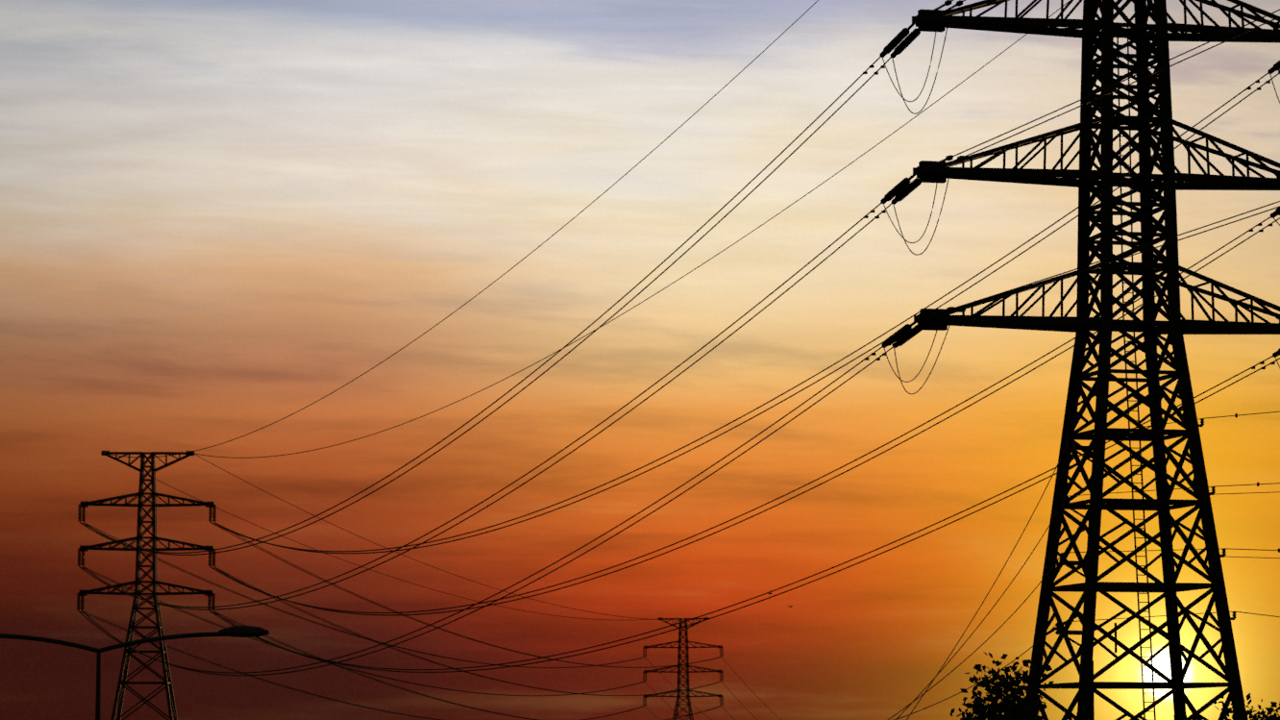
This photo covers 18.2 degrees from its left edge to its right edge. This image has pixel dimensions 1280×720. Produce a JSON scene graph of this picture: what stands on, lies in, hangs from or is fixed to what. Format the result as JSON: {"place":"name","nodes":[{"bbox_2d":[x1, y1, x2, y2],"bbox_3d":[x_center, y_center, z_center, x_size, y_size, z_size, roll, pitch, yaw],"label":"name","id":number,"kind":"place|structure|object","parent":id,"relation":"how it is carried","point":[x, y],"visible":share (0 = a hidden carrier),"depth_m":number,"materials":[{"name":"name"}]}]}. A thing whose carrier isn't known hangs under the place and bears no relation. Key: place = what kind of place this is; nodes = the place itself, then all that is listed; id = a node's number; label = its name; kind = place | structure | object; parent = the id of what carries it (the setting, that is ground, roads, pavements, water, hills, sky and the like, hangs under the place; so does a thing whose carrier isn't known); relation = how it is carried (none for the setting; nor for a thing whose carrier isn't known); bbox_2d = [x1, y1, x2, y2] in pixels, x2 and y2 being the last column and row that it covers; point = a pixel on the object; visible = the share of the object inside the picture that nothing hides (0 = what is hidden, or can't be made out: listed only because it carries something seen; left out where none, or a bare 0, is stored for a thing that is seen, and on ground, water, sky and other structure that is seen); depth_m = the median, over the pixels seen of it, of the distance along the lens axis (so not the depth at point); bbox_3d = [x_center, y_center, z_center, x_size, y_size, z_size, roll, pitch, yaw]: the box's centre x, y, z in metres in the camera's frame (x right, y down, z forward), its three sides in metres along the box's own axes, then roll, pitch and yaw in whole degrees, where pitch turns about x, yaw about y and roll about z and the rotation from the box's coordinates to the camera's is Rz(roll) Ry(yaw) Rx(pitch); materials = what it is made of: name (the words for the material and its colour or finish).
{"place":"outdoors","nodes":[
{"label":"outdoors","id":0,"kind":"place"},
{"bbox_2d":[0,0,1279,719],"label":"sky","id":1,"kind":"structure","parent":0,"point":[217,217],"materials":[{"name":"orange"}]},
{"label":"ground","id":2,"kind":"structure","parent":0,"visible":0},
{"bbox_2d":[0,625,270,719],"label":"street lamp","id":3,"kind":"object","parent":2,"relation":"on","point":[242,631],"visible":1,"depth_m":130.24,"materials":[{"name":"metal"}]},
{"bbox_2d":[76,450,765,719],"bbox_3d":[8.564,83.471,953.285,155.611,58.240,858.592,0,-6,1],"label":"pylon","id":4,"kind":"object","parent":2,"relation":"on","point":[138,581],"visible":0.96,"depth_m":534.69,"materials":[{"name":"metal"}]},
{"bbox_2d":[77,0,1279,719],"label":"power lines","id":5,"kind":"object","parent":2,"relation":"on","point":[1148,40],"visible":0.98,"depth_m":165.68,"materials":[{"name":"metal"}]},
{"bbox_2d":[642,617,723,719],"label":"pylon","id":6,"kind":"object","parent":2,"relation":"on","point":[687,672],"visible":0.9,"depth_m":967.25,"materials":[{"name":"metal"}]},
{"bbox_2d":[949,688,992,719],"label":"tree","id":7,"kind":"object","parent":2,"relation":"on","point":[974,694],"visible":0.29,"depth_m":174.21,"materials":[{"name":"black plant"}]},
{"bbox_2d":[956,681,1025,719],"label":"tree","id":8,"kind":"object","parent":2,"relation":"on","point":[979,703],"visible":0.48,"depth_m":155.21,"materials":[{"name":"black plant"}]},
{"bbox_2d":[962,651,1059,719],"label":"tree","id":9,"kind":"object","parent":2,"relation":"on","point":[1016,691],"visible":0.98,"depth_m":149.28,"materials":[{"name":"black plant"}]},
{"bbox_2d":[998,693,1047,719],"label":"tree","id":10,"kind":"object","parent":2,"relation":"on","point":[1035,709],"visible":0.33,"depth_m":158.85,"materials":[{"name":"black plant"}]},
{"bbox_2d":[1088,652,1094,719],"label":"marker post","id":11,"kind":"object","parent":2,"relation":"on","point":[1092,700],"visible":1,"depth_m":157.17,"materials":[{"name":"metal"}]},
{"bbox_2d":[1213,692,1258,719],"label":"tree","id":12,"kind":"object","parent":2,"relation":"on","point":[1230,710],"visible":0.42,"depth_m":183.78,"materials":[{"name":"black plant"}]},
{"bbox_2d":[1252,698,1279,719],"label":"tree","id":13,"kind":"object","parent":2,"relation":"on","point":[1268,712],"visible":0.92,"depth_m":198.45,"materials":[{"name":"black plant"}]}
]}

